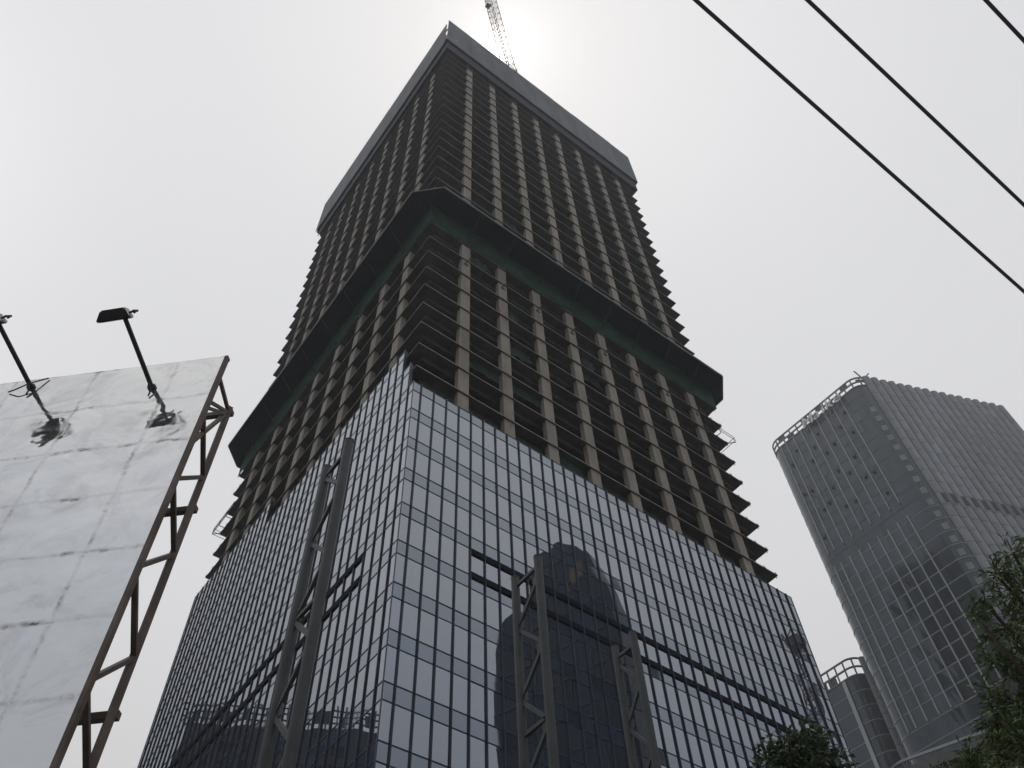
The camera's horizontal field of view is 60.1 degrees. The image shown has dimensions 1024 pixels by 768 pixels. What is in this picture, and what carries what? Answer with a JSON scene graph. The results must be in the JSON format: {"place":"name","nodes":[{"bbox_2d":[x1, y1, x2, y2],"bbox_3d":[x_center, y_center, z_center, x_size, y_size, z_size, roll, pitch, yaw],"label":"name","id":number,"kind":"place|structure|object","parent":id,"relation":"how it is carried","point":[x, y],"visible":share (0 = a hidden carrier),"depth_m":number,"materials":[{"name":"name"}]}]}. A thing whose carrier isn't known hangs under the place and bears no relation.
{"place":"outdoors","nodes":[
{"label":"outdoors","id":0,"kind":"place"},
{"bbox_2d":[0,0,1023,767],"label":"sky","id":1,"kind":"structure","parent":0,"point":[178,163],"materials":[{"name":"white"}]},
{"bbox_2d":[821,656,908,767],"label":"office tower","id":2,"kind":"structure","parent":0,"point":[871,736],"depth_m":206.85,"materials":[{"name":"grey glass"}]},
{"bbox_2d":[772,376,1023,764],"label":"office tower","id":3,"kind":"structure","parent":0,"point":[909,499],"depth_m":203.99,"materials":[{"name":"grey glass"}]},
{"bbox_2d":[802,394,844,430],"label":"roof sign","id":4,"kind":"object","parent":3,"relation":"attached to","point":[808,419],"visible":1,"depth_m":241.84,"materials":[{"name":"metal"}]},
{"bbox_2d":[782,395,978,697],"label":"window","id":5,"kind":"structure","parent":3,"relation":"in","point":[859,563],"depth_m":203.29,"materials":[{"name":"grey glass"}]},
{"bbox_2d":[966,700,978,717],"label":"window","id":6,"kind":"structure","parent":3,"relation":"in","point":[969,703],"depth_m":167.53,"materials":[{"name":"grey glass"}]},
{"bbox_2d":[891,718,1023,767],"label":"building","id":7,"kind":"structure","parent":0,"point":[947,756],"depth_m":56.88,"materials":[{"name":"metal"}]},
{"label":"ground","id":8,"kind":"structure","parent":0,"visible":0},
{"bbox_2d":[0,355,233,767],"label":"billboard","id":9,"kind":"object","parent":8,"relation":"on","point":[92,465],"visible":1,"depth_m":10.29,"materials":[{"name":"metal"}]},
{"bbox_2d":[0,314,34,394],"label":"floodlight","id":10,"kind":"object","parent":9,"relation":"attached to","point":[3,320],"visible":1,"depth_m":12.66,"materials":[{"name":"black paint"}]},
{"bbox_2d":[96,307,155,395],"bbox_3d":[-5.393,-0.452,12.305,0.566,0.870,1.104,-12,-56,6],"label":"floodlight","id":11,"kind":"object","parent":9,"relation":"attached to","point":[124,314],"visible":1,"depth_m":12.31,"materials":[{"name":"black paint"}]},
{"bbox_2d":[257,437,353,767],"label":"steel mast","id":12,"kind":"object","parent":8,"relation":"on","point":[291,734],"visible":1,"depth_m":20.92,"materials":[{"name":"metal"}]},
{"bbox_2d":[137,20,855,767],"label":"unfinished tower","id":13,"kind":"structure","parent":8,"relation":"on","point":[495,368],"depth_m":91.15,"materials":[{"name":"concrete"}]},
{"bbox_2d":[212,501,237,539],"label":"guard rail","id":14,"kind":"object","parent":13,"relation":"attached to","point":[224,516],"visible":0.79,"depth_m":122.87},
{"bbox_2d":[384,645,397,683],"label":"window","id":15,"kind":"structure","parent":13,"relation":"in","point":[391,658],"depth_m":55.88,"materials":[{"name":"grey glass"}]},
{"bbox_2d":[389,597,401,630],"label":"window","id":16,"kind":"structure","parent":13,"relation":"in","point":[396,606],"depth_m":59.22,"materials":[{"name":"grey glass"}]},
{"bbox_2d":[394,553,405,584],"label":"window","id":17,"kind":"structure","parent":13,"relation":"in","point":[400,560],"depth_m":62.54,"materials":[{"name":"grey glass"}]},
{"bbox_2d":[398,514,408,542],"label":"window","id":18,"kind":"structure","parent":13,"relation":"in","point":[404,521],"depth_m":65.87,"materials":[{"name":"grey glass"}]},
{"bbox_2d":[397,651,415,691],"bbox_3d":[-6.737,18.258,56.297,1.370,2.741,0.003,31,-62,-22],"label":"window","id":19,"kind":"structure","parent":13,"relation":"in","point":[406,669],"depth_m":56.30,"materials":[{"name":"grey glass"}]},
{"bbox_2d":[402,479,411,504],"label":"window","id":20,"kind":"structure","parent":13,"relation":"in","point":[407,489],"depth_m":69.18,"materials":[{"name":"grey glass"}]},
{"bbox_2d":[401,602,418,638],"bbox_3d":[-6.875,15.941,59.628,1.370,2.741,0.002,31,-62,-21],"label":"window","id":21,"kind":"structure","parent":13,"relation":"in","point":[409,622],"depth_m":59.63,"materials":[{"name":"grey glass"}]},
{"bbox_2d":[406,447,414,470],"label":"window","id":22,"kind":"structure","parent":13,"relation":"in","point":[410,459],"depth_m":72.54,"materials":[{"name":"grey glass"}]},
{"bbox_2d":[409,417,417,438],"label":"window","id":23,"kind":"structure","parent":13,"relation":"in","point":[413,423],"depth_m":75.87,"materials":[{"name":"grey glass"}]},
{"bbox_2d":[406,559,421,592],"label":"window","id":24,"kind":"structure","parent":13,"relation":"in","point":[414,570],"depth_m":62.97,"materials":[{"name":"grey glass"}]},
{"bbox_2d":[409,519,424,550],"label":"window","id":25,"kind":"structure","parent":13,"relation":"in","point":[416,539],"depth_m":66.29,"materials":[{"name":"grey glass"}]},
{"bbox_2d":[412,484,426,512],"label":"window","id":26,"kind":"structure","parent":13,"relation":"in","point":[420,494],"depth_m":69.64,"materials":[{"name":"grey glass"}]},
{"bbox_2d":[415,452,428,477],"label":"window","id":27,"kind":"structure","parent":13,"relation":"in","point":[422,461],"depth_m":72.97,"materials":[{"name":"grey glass"}]},
{"bbox_2d":[418,422,430,446],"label":"window","id":28,"kind":"structure","parent":13,"relation":"in","point":[424,436],"depth_m":76.32,"materials":[{"name":"grey glass"}]},
{"bbox_2d":[416,659,433,699],"bbox_3d":[-5.624,18.933,56.812,1.370,2.741,0.002,31,-62,-22],"label":"window","id":29,"kind":"structure","parent":13,"relation":"in","point":[424,685],"depth_m":56.81,"materials":[{"name":"grey glass"}]},
{"bbox_2d":[419,610,435,646],"bbox_3d":[-5.760,16.614,60.142,1.370,2.741,0.002,31,-62,-21],"label":"window","id":30,"kind":"structure","parent":13,"relation":"in","point":[428,621],"depth_m":60.14,"materials":[{"name":"grey glass"}]},
{"bbox_2d":[422,566,437,600],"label":"window","id":31,"kind":"structure","parent":13,"relation":"in","point":[430,577],"depth_m":63.47,"materials":[{"name":"grey glass"}]},
{"bbox_2d":[425,527,439,558],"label":"window","id":32,"kind":"structure","parent":13,"relation":"in","point":[432,537],"depth_m":66.81,"materials":[{"name":"grey glass"}]},
{"bbox_2d":[428,492,441,520],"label":"window","id":33,"kind":"structure","parent":13,"relation":"in","point":[434,501],"depth_m":70.14,"materials":[{"name":"grey glass"}]},
{"bbox_2d":[430,459,442,485],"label":"window","id":34,"kind":"structure","parent":13,"relation":"in","point":[436,469],"depth_m":73.48,"materials":[{"name":"grey glass"}]},
{"bbox_2d":[432,430,444,453],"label":"window","id":35,"kind":"structure","parent":13,"relation":"in","point":[437,439],"depth_m":76.77,"materials":[{"name":"grey glass"}]},
{"bbox_2d":[434,666,450,706],"bbox_3d":[-4.506,19.602,57.324,1.370,2.741,0.002,31,-62,-21],"label":"window","id":36,"kind":"structure","parent":13,"relation":"in","point":[443,677],"depth_m":57.32,"materials":[{"name":"grey glass"}]},
{"bbox_2d":[437,618,452,654],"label":"window","id":37,"kind":"structure","parent":13,"relation":"in","point":[444,633],"depth_m":60.65,"materials":[{"name":"grey glass"}]},
{"bbox_2d":[439,574,453,607],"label":"window","id":38,"kind":"structure","parent":13,"relation":"in","point":[446,588],"depth_m":63.99,"materials":[{"name":"grey glass"}]},
{"bbox_2d":[441,535,454,565],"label":"window","id":39,"kind":"structure","parent":13,"relation":"in","point":[447,544],"depth_m":67.34,"materials":[{"name":"grey glass"}]},
{"bbox_2d":[442,499,455,527],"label":"window","id":40,"kind":"structure","parent":13,"relation":"in","point":[449,509],"depth_m":70.69,"materials":[{"name":"grey glass"}]},
{"bbox_2d":[444,467,456,492],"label":"window","id":41,"kind":"structure","parent":13,"relation":"in","point":[450,477],"depth_m":73.99,"materials":[{"name":"grey glass"}]},
{"bbox_2d":[445,437,457,461],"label":"window","id":42,"kind":"structure","parent":13,"relation":"in","point":[451,446],"depth_m":77.32,"materials":[{"name":"grey glass"}]},
{"bbox_2d":[453,674,468,714],"bbox_3d":[-3.390,20.273,57.837,1.370,2.741,0.005,31,-62,-21],"label":"window","id":43,"kind":"structure","parent":13,"relation":"in","point":[460,685],"depth_m":57.85,"materials":[{"name":"grey glass"}]},
{"bbox_2d":[454,626,468,662],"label":"window","id":44,"kind":"structure","parent":13,"relation":"in","point":[461,636],"depth_m":61.17,"materials":[{"name":"grey glass"}]},
{"bbox_2d":[455,582,468,615],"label":"window","id":45,"kind":"structure","parent":13,"relation":"in","point":[462,592],"depth_m":64.47,"materials":[{"name":"grey glass"}]},
{"bbox_2d":[456,543,469,572],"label":"window","id":46,"kind":"structure","parent":13,"relation":"in","point":[463,553],"depth_m":67.81,"materials":[{"name":"grey glass"}]},
{"bbox_2d":[457,507,469,534],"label":"window","id":47,"kind":"structure","parent":13,"relation":"in","point":[463,517],"depth_m":71.15,"materials":[{"name":"grey glass"}]},
{"bbox_2d":[458,474,469,500],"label":"window","id":48,"kind":"structure","parent":13,"relation":"in","point":[463,483],"depth_m":74.50,"materials":[{"name":"grey glass"}]},
{"bbox_2d":[459,444,469,468],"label":"window","id":49,"kind":"structure","parent":13,"relation":"in","point":[464,453],"depth_m":77.84,"materials":[{"name":"grey glass"}]},
{"bbox_2d":[472,451,482,475],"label":"window","id":50,"kind":"structure","parent":13,"relation":"in","point":[477,460],"depth_m":78.34,"materials":[{"name":"grey glass"}]},
{"bbox_2d":[471,555,483,576],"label":"window","id":51,"kind":"structure","parent":13,"relation":"in","point":[477,565],"depth_m":68.28,"materials":[{"name":"grey glass"}]},
{"bbox_2d":[472,481,483,507],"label":"window","id":52,"kind":"structure","parent":13,"relation":"in","point":[477,490],"depth_m":74.99,"materials":[{"name":"grey glass"}]},
{"bbox_2d":[472,514,483,542],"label":"window","id":53,"kind":"structure","parent":13,"relation":"in","point":[477,523],"depth_m":71.69,"materials":[{"name":"grey glass"}]},
{"bbox_2d":[471,589,484,622],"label":"window","id":54,"kind":"structure","parent":13,"relation":"in","point":[477,599],"depth_m":65.02,"materials":[{"name":"grey glass"}]},
{"bbox_2d":[471,633,484,669],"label":"window","id":55,"kind":"structure","parent":13,"relation":"in","point":[477,643],"depth_m":61.70,"materials":[{"name":"grey glass"}]},
{"bbox_2d":[471,682,485,721],"bbox_3d":[-2.282,20.954,58.356,1.370,2.741,0.003,31,-62,-21],"label":"window","id":56,"kind":"structure","parent":13,"relation":"in","point":[478,709],"depth_m":58.34,"materials":[{"name":"grey glass"}]},
{"bbox_2d":[485,458,495,482],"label":"window","id":57,"kind":"structure","parent":13,"relation":"in","point":[490,467],"depth_m":78.88,"materials":[{"name":"grey glass"}]},
{"bbox_2d":[485,488,496,514],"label":"window","id":58,"kind":"structure","parent":13,"relation":"in","point":[490,497],"depth_m":75.52,"materials":[{"name":"grey glass"}]},
{"bbox_2d":[486,521,497,549],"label":"window","id":59,"kind":"structure","parent":13,"relation":"in","point":[491,530],"depth_m":72.19,"materials":[{"name":"grey glass"}]},
{"bbox_2d":[486,562,498,584],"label":"window","id":60,"kind":"structure","parent":13,"relation":"in","point":[492,572],"depth_m":68.80,"materials":[{"name":"grey glass"}]},
{"bbox_2d":[486,596,499,629],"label":"window","id":61,"kind":"structure","parent":13,"relation":"in","point":[493,607],"depth_m":65.55,"materials":[{"name":"grey glass"}]},
{"bbox_2d":[487,640,501,676],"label":"window","id":62,"kind":"structure","parent":13,"relation":"in","point":[493,650],"depth_m":62.20,"materials":[{"name":"grey glass"}]},
{"bbox_2d":[488,689,502,728],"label":"window","id":63,"kind":"structure","parent":13,"relation":"in","point":[495,714],"depth_m":58.85,"materials":[{"name":"grey glass"}]},
{"bbox_2d":[138,359,852,767],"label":"window","id":64,"kind":"structure","parent":13,"relation":"in","point":[401,736],"depth_m":78.82,"materials":[{"name":"grey glass"}]},
{"bbox_2d":[485,0,517,72],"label":"tower crane","id":65,"kind":"object","parent":13,"relation":"on","point":[488,5],"visible":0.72,"depth_m":231.32,"materials":[{"name":"paint"}]},
{"bbox_2d":[497,465,508,489],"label":"window","id":66,"kind":"structure","parent":13,"relation":"in","point":[502,473],"depth_m":79.40,"materials":[{"name":"grey glass"}]},
{"bbox_2d":[498,495,509,521],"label":"window","id":67,"kind":"structure","parent":13,"relation":"in","point":[504,508],"depth_m":76.06,"materials":[{"name":"grey glass"}]},
{"bbox_2d":[499,528,511,556],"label":"window","id":68,"kind":"structure","parent":13,"relation":"in","point":[505,537],"depth_m":72.74,"materials":[{"name":"grey glass"}]},
{"bbox_2d":[500,569,512,589],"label":"window","id":69,"kind":"structure","parent":13,"relation":"in","point":[505,577],"depth_m":69.32,"materials":[{"name":"grey glass"}]},
{"bbox_2d":[502,604,512,635],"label":"window","id":70,"kind":"structure","parent":13,"relation":"in","point":[507,617],"depth_m":65.98,"materials":[{"name":"grey glass"}]},
{"bbox_2d":[503,648,514,682],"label":"window","id":71,"kind":"structure","parent":13,"relation":"in","point":[508,656],"depth_m":62.69,"materials":[{"name":"grey glass"}]},
{"bbox_2d":[504,696,517,735],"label":"window","id":72,"kind":"structure","parent":13,"relation":"in","point":[510,705],"depth_m":59.34,"materials":[{"name":"grey glass"}]},
{"bbox_2d":[510,472,520,495],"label":"window","id":73,"kind":"structure","parent":13,"relation":"in","point":[515,486],"depth_m":79.87,"materials":[{"name":"grey glass"}]},
{"bbox_2d":[511,502,522,528],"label":"window","id":74,"kind":"structure","parent":13,"relation":"in","point":[517,519],"depth_m":76.58,"materials":[{"name":"grey glass"}]},
{"bbox_2d":[513,536,524,563],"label":"window","id":75,"kind":"structure","parent":13,"relation":"in","point":[518,544],"depth_m":73.22,"materials":[{"name":"grey glass"}]},
{"bbox_2d":[521,613,529,643],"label":"window","id":76,"kind":"structure","parent":13,"relation":"in","point":[526,639],"depth_m":66.66,"materials":[{"name":"grey glass"}]},
{"bbox_2d":[522,479,533,503],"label":"window","id":77,"kind":"structure","parent":13,"relation":"in","point":[526,486],"depth_m":80.41,"materials":[{"name":"grey glass"}]},
{"bbox_2d":[524,657,532,690],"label":"window","id":78,"kind":"structure","parent":13,"relation":"in","point":[527,663],"depth_m":63.61,"materials":[{"name":"grey glass"}]},
{"bbox_2d":[524,509,535,534],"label":"window","id":79,"kind":"structure","parent":13,"relation":"in","point":[529,518],"depth_m":77.07,"materials":[{"name":"grey glass"}]},
{"bbox_2d":[526,708,536,743],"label":"window","id":80,"kind":"structure","parent":13,"relation":"in","point":[530,715],"depth_m":60.08,"materials":[{"name":"grey glass"}]},
{"bbox_2d":[526,542,537,567],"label":"window","id":81,"kind":"structure","parent":13,"relation":"in","point":[531,550],"depth_m":73.91,"materials":[{"name":"grey glass"}]},
{"bbox_2d":[531,618,538,647],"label":"window","id":82,"kind":"structure","parent":13,"relation":"in","point":[534,624],"depth_m":67.27,"materials":[{"name":"grey glass"}]},
{"bbox_2d":[534,664,542,695],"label":"window","id":83,"kind":"structure","parent":13,"relation":"in","point":[538,673],"depth_m":63.53,"materials":[{"name":"grey glass"}]},
{"bbox_2d":[534,486,545,509],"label":"window","id":84,"kind":"structure","parent":13,"relation":"in","point":[539,494],"depth_m":80.92,"materials":[{"name":"grey glass"}]},
{"bbox_2d":[536,516,548,541],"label":"window","id":85,"kind":"structure","parent":13,"relation":"in","point":[542,528],"depth_m":77.58,"materials":[{"name":"grey glass"}]},
{"bbox_2d":[539,549,551,576],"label":"window","id":86,"kind":"structure","parent":13,"relation":"in","point":[546,561],"depth_m":74.37,"materials":[{"name":"grey glass"}]},
{"bbox_2d":[545,592,554,611],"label":"window","id":87,"kind":"structure","parent":13,"relation":"in","point":[550,604],"depth_m":70.93,"materials":[{"name":"grey glass"}]},
{"bbox_2d":[546,492,557,516],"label":"window","id":88,"kind":"structure","parent":13,"relation":"in","point":[551,500],"depth_m":81.45,"materials":[{"name":"grey glass"}]},
{"bbox_2d":[548,627,559,657],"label":"window","id":89,"kind":"structure","parent":13,"relation":"in","point":[553,637],"depth_m":67.64,"materials":[{"name":"grey glass"}]},
{"bbox_2d":[549,523,560,548],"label":"window","id":90,"kind":"structure","parent":13,"relation":"in","point":[554,531],"depth_m":78.09,"materials":[{"name":"grey glass"}]},
{"bbox_2d":[551,670,563,704],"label":"window","id":91,"kind":"structure","parent":13,"relation":"in","point":[556,677],"depth_m":64.31,"materials":[{"name":"grey glass"}]},
{"bbox_2d":[552,556,564,583],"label":"window","id":92,"kind":"structure","parent":13,"relation":"in","point":[558,569],"depth_m":74.77,"materials":[{"name":"grey glass"}]},
{"bbox_2d":[556,719,568,756],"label":"window","id":93,"kind":"structure","parent":13,"relation":"in","point":[562,741],"depth_m":60.97,"materials":[{"name":"grey glass"}]},
{"bbox_2d":[556,597,568,618],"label":"window","id":94,"kind":"structure","parent":13,"relation":"in","point":[562,607],"depth_m":71.38,"materials":[{"name":"grey glass"}]},
{"bbox_2d":[558,499,569,522],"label":"window","id":95,"kind":"structure","parent":13,"relation":"in","point":[563,507],"depth_m":81.96,"materials":[{"name":"grey glass"}]},
{"bbox_2d":[559,632,573,664],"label":"window","id":96,"kind":"structure","parent":13,"relation":"in","point":[565,641],"depth_m":68.10,"materials":[{"name":"grey glass"}]},
{"bbox_2d":[561,529,573,555],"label":"window","id":97,"kind":"structure","parent":13,"relation":"in","point":[566,537],"depth_m":78.62,"materials":[{"name":"grey glass"}]},
{"bbox_2d":[564,676,578,711],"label":"window","id":98,"kind":"structure","parent":13,"relation":"in","point":[570,685],"depth_m":64.77,"materials":[{"name":"grey glass"}]},
{"bbox_2d":[565,563,577,590],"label":"window","id":99,"kind":"structure","parent":13,"relation":"in","point":[571,578],"depth_m":75.27,"materials":[{"name":"grey glass"}]},
{"bbox_2d":[569,604,581,625],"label":"window","id":100,"kind":"structure","parent":13,"relation":"in","point":[575,612],"depth_m":71.89,"materials":[{"name":"grey glass"}]},
{"bbox_2d":[568,724,584,763],"bbox_3d":[4.424,24.973,61.428,1.370,2.741,0.005,31,-62,-22],"label":"window","id":101,"kind":"structure","parent":13,"relation":"in","point":[575,735],"depth_m":61.44,"materials":[{"name":"grey glass"}]},
{"bbox_2d":[573,639,587,671],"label":"window","id":102,"kind":"structure","parent":13,"relation":"in","point":[579,647],"depth_m":68.63,"materials":[{"name":"grey glass"}]},
{"bbox_2d":[578,682,593,717],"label":"window","id":103,"kind":"structure","parent":13,"relation":"in","point":[584,691],"depth_m":65.29,"materials":[{"name":"grey glass"}]},
{"bbox_2d":[584,731,599,767],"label":"window","id":104,"kind":"structure","parent":13,"relation":"in","point":[592,756],"depth_m":61.96,"materials":[{"name":"grey glass"}]},
{"bbox_2d":[511,554,559,767],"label":"steel mast","id":105,"kind":"object","parent":8,"relation":"on","point":[547,722],"visible":1,"depth_m":25.65,"materials":[{"name":"metal"}]},
{"bbox_2d":[611,630,661,767],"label":"steel mast","id":106,"kind":"object","parent":8,"relation":"on","point":[650,743],"visible":1,"depth_m":29.14,"materials":[{"name":"metal"}]},
{"bbox_2d":[747,716,859,767],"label":"broadleaf tree","id":107,"kind":"object","parent":8,"relation":"on","point":[797,752],"visible":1,"depth_m":16.23,"materials":[{"name":"green plant"}]},
{"bbox_3d":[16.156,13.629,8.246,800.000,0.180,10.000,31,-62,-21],"label":"pavement","id":108,"kind":"structure","parent":0,"visible":0},
{"bbox_2d":[928,532,1023,767],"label":"leafy tree","id":109,"kind":"object","parent":108,"relation":"on","point":[1002,720],"visible":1,"depth_m":9.26,"materials":[{"name":"green plant"}]},
{"bbox_3d":[30.063,15.704,16.202,0.331,9.570,2.200,31,-62,-21],"label":"utility pole","id":110,"kind":"object","parent":108,"relation":"on","visible":0},
{"bbox_2d":[693,0,1023,293],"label":"overhead cable","id":111,"kind":"object","parent":110,"relation":"attached to","point":[708,11],"visible":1,"depth_m":7.13,"materials":[{"name":"rubber"}]},
{"bbox_2d":[805,0,1023,206],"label":"overhead cable","id":112,"kind":"object","parent":110,"relation":"attached to","point":[836,27],"visible":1,"depth_m":6.97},
{"bbox_2d":[983,0,1023,43],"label":"overhead cable","id":113,"kind":"object","parent":110,"relation":"attached to","point":[1001,16],"visible":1,"depth_m":6.65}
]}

